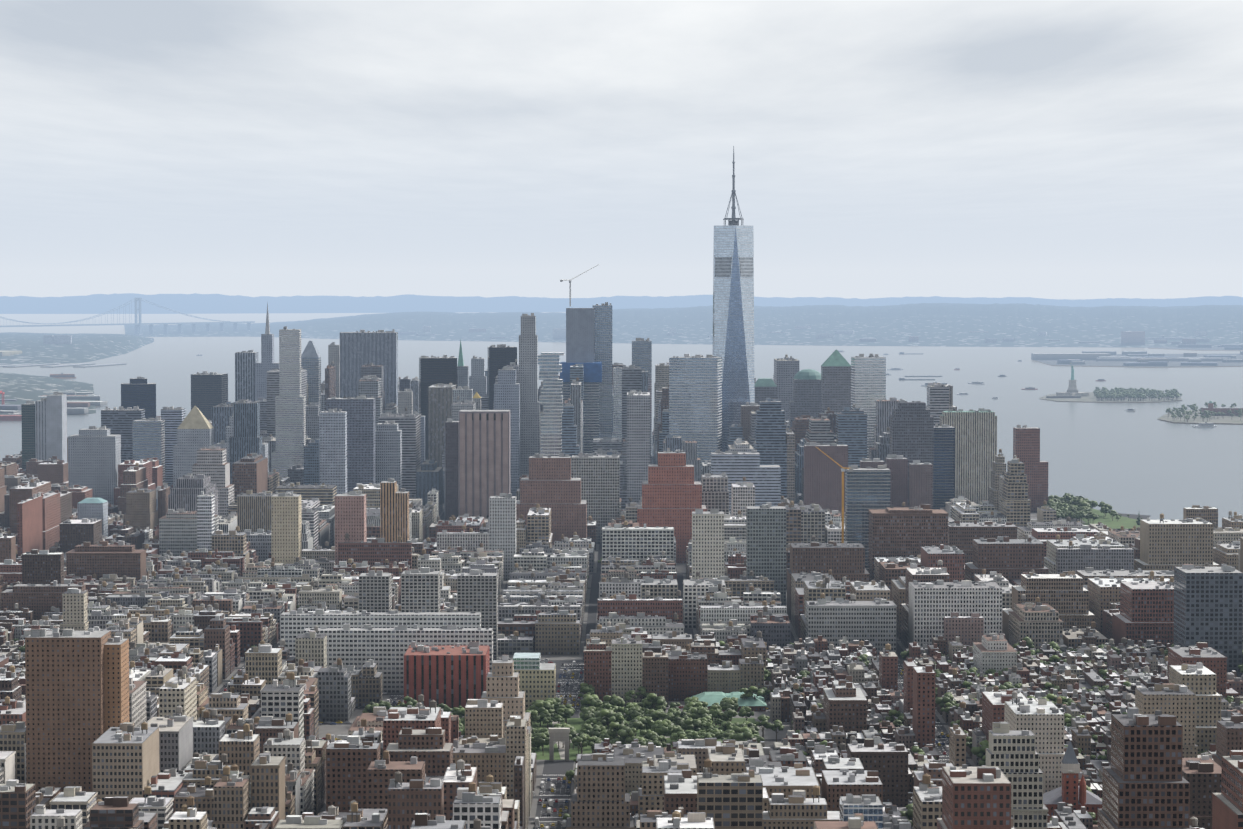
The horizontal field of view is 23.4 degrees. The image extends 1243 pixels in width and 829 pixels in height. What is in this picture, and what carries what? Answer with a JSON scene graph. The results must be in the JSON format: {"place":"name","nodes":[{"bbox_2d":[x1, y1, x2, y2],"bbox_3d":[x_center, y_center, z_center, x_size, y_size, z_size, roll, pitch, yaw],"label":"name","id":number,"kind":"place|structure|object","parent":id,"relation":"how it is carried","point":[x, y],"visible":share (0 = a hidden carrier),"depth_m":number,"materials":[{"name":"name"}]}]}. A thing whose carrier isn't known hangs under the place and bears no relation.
{"place":"outdoors","nodes":[
{"label":"outdoors","id":0,"kind":"place"},
{"bbox_2d":[0,373,95,414],"bbox_3d":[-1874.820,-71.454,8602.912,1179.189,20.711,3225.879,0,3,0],"label":"waterfront land","id":1,"kind":"structure","parent":0,"point":[22,388],"depth_m":8737.01,"materials":[{"name":"grey concrete"}]},
{"bbox_2d":[0,332,153,363],"bbox_3d":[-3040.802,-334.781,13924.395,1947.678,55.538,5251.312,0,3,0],"label":"brooklyn terrain","id":2,"kind":"structure","parent":0,"point":[81,348],"depth_m":12869.66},
{"bbox_2d":[461,718,759,759],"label":"park lawn","id":3,"kind":"structure","parent":0,"point":[576,723],"depth_m":2258.88,"materials":[{"name":"green plant"}]},
{"bbox_2d":[362,694,759,755],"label":"park trees","id":4,"kind":"object","parent":3,"relation":"on","point":[658,720],"visible":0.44,"depth_m":2268.94,"materials":[{"name":"green plant"}]},
{"bbox_2d":[552,721,669,758],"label":"washington square park paths","id":5,"kind":"structure","parent":3,"relation":"on","point":[561,749],"depth_m":2201.96,"materials":[{"name":"grey concrete"}]},
{"bbox_2d":[548,728,569,760],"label":"triumphal arch","id":6,"kind":"structure","parent":5,"relation":"on","point":[558,734],"depth_m":2139.80,"materials":[{"name":"white stone"}]},
{"bbox_2d":[0,299,1242,529],"bbox_3d":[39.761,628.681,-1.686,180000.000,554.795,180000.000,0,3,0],"label":"harbor water","id":7,"kind":"structure","parent":0,"point":[1140,457],"depth_m":9131.98,"materials":[{"name":"grey liquid"}]},
{"bbox_2d":[0,336,1216,426],"bbox_3d":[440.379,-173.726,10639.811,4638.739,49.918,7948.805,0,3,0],"label":"boats","id":8,"kind":"object","parent":7,"relation":"on","point":[62,375],"visible":0.69,"depth_m":9665.98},
{"bbox_2d":[0,293,1242,313],"bbox_3d":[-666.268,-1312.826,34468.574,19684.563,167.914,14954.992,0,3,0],"label":"distant hills","id":9,"kind":"structure","parent":0,"point":[195,303],"depth_m":31232.16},
{"bbox_2d":[0,0,1242,298],"label":"sky","id":10,"kind":"structure","parent":0,"point":[1045,149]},
{"bbox_2d":[209,459,1149,828],"bbox_3d":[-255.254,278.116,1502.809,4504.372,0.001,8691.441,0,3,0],"label":"street","id":11,"kind":"structure","parent":0,"point":[553,771],"depth_m":2448.90,"materials":[{"name":"grey asphalt"}]},
{"bbox_2d":[4,301,1047,605],"bbox_3d":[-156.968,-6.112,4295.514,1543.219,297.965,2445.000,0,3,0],"label":"skyscrapers","id":12,"kind":"structure","parent":11,"relation":"on","point":[502,443],"depth_m":4176.40,"materials":[{"name":"grey glass"}]},
{"bbox_2d":[560,264,852,542],"bbox_3d":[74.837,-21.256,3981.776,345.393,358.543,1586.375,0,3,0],"label":"tower cranes","id":13,"kind":"object","parent":12,"relation":"on","point":[842,468],"visible":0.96,"depth_m":3206.06},
{"bbox_2d":[221,665,948,826],"bbox_3d":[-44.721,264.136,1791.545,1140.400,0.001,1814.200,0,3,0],"label":"road markings","id":14,"kind":"object","parent":11,"relation":"on","point":[577,707],"visible":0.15,"depth_m":2162.41,"materials":[{"name":"white paint"}]},
{"bbox_2d":[223,657,969,828],"bbox_3d":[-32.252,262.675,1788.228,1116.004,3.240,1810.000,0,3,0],"label":"cars","id":15,"kind":"object","parent":11,"relation":"on","point":[344,737],"visible":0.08,"depth_m":2238.87,"materials":[{"name":"metal"}]},
{"bbox_2d":[0,354,1242,828],"bbox_3d":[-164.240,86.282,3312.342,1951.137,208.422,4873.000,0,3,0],"label":"city buildings","id":16,"kind":"structure","parent":11,"relation":"on","point":[184,748],"depth_m":2566.96,"materials":[{"name":"grey concrete"}]},
{"bbox_2d":[25,562,1242,828],"bbox_3d":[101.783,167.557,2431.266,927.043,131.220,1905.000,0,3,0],"label":"apartment buildings","id":17,"kind":"structure","parent":11,"relation":"on","point":[77,682],"depth_m":2397.38,"materials":[{"name":"beige brick"}]},
{"bbox_2d":[209,460,1242,828],"bbox_3d":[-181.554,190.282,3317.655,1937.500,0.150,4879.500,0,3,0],"label":"sidewalk blocks","id":18,"kind":"structure","parent":11,"relation":"on","point":[343,730],"depth_m":2376.41,"materials":[{"name":"concrete"}]},
{"bbox_2d":[14,557,1242,826],"bbox_3d":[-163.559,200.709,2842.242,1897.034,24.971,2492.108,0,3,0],"label":"street trees","id":19,"kind":"object","parent":18,"relation":"on","point":[622,731],"visible":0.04,"depth_m":2306.39,"materials":[{"name":"green plant"}]},
{"bbox_2d":[712,146,754,451],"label":"skyscraper","id":20,"kind":"structure","parent":11,"relation":"on","point":[733,298],"depth_m":4577.31,"materials":[{"name":"blue glass"}]},
{"bbox_2d":[1043,740,1101,820],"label":"jefferson market tower","id":21,"kind":"structure","parent":11,"relation":"on","point":[1072,792],"depth_m":1868.10,"materials":[{"name":"red brick"}]},
{"bbox_2d":[124,303,1242,347],"bbox_3d":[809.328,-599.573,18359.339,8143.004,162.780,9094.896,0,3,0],"label":"staten island terrain","id":22,"kind":"structure","parent":0,"point":[951,324],"depth_m":16134.03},
{"bbox_2d":[0,298,254,333],"bbox_3d":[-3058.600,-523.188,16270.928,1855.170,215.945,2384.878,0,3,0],"label":"suspension bridge","id":23,"kind":"structure","parent":22,"relation":"on","point":[140,324],"depth_m":16734.53,"materials":[{"name":"silver metal"}]},
{"bbox_2d":[0,325,1242,413],"bbox_3d":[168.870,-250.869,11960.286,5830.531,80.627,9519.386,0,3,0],"label":"distant buildings","id":24,"kind":"structure","parent":22,"relation":"on","point":[1132,337],"depth_m":11850.71,"materials":[{"name":"grey concrete"}]},
{"bbox_2d":[1080,508,1139,528],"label":"park lawn","id":25,"kind":"structure","parent":0,"point":[1115,523],"depth_m":4175.52,"materials":[{"name":"green plant"}]},
{"bbox_2d":[1044,493,1142,524],"bbox_3d":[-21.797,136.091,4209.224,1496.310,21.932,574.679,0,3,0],"label":"park trees","id":26,"kind":"object","parent":25,"relation":"on","point":[1066,505],"visible":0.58,"depth_m":4230.62,"materials":[{"name":"green plant"}]},
{"bbox_2d":[1040,392,1182,401],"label":"island","id":27,"kind":"structure","parent":0,"point":[1091,397],"depth_m":8140.01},
{"bbox_2d":[156,396,1242,416],"bbox_3d":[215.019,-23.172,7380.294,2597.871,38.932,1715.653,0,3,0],"label":"island buildings","id":28,"kind":"structure","parent":27,"relation":"on","point":[1212,409],"depth_m":7179.14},
{"bbox_2d":[1056,366,1088,396],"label":"statue of liberty","id":29,"kind":"object","parent":27,"relation":"on","point":[1072,390],"visible":0.98,"depth_m":8359.24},
{"bbox_2d":[1093,387,1242,421],"bbox_3d":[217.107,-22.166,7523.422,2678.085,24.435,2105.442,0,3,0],"label":"island trees","id":30,"kind":"object","parent":27,"relation":"on","point":[1116,392],"visible":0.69,"depth_m":8033.87,"materials":[{"name":"green plant"}]},
{"bbox_2d":[1035,354,1242,366],"bbox_3d":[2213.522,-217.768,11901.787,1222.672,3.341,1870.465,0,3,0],"label":"bayonne port ground","id":31,"kind":"structure","parent":0,"point":[1120,363],"depth_m":11499.38,"materials":[{"name":"grey concrete"}]},
{"bbox_2d":[1148,347,1223,349],"bbox_3d":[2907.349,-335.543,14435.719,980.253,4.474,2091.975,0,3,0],"label":"water","id":32,"kind":"structure","parent":0,"point":[1217,348],"depth_m":13676.55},
{"bbox_2d":[1157,409,1242,423],"bbox_3d":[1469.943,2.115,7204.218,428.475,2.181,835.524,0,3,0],"label":"island","id":33,"kind":"structure","parent":0,"point":[1220,419],"depth_m":6994.20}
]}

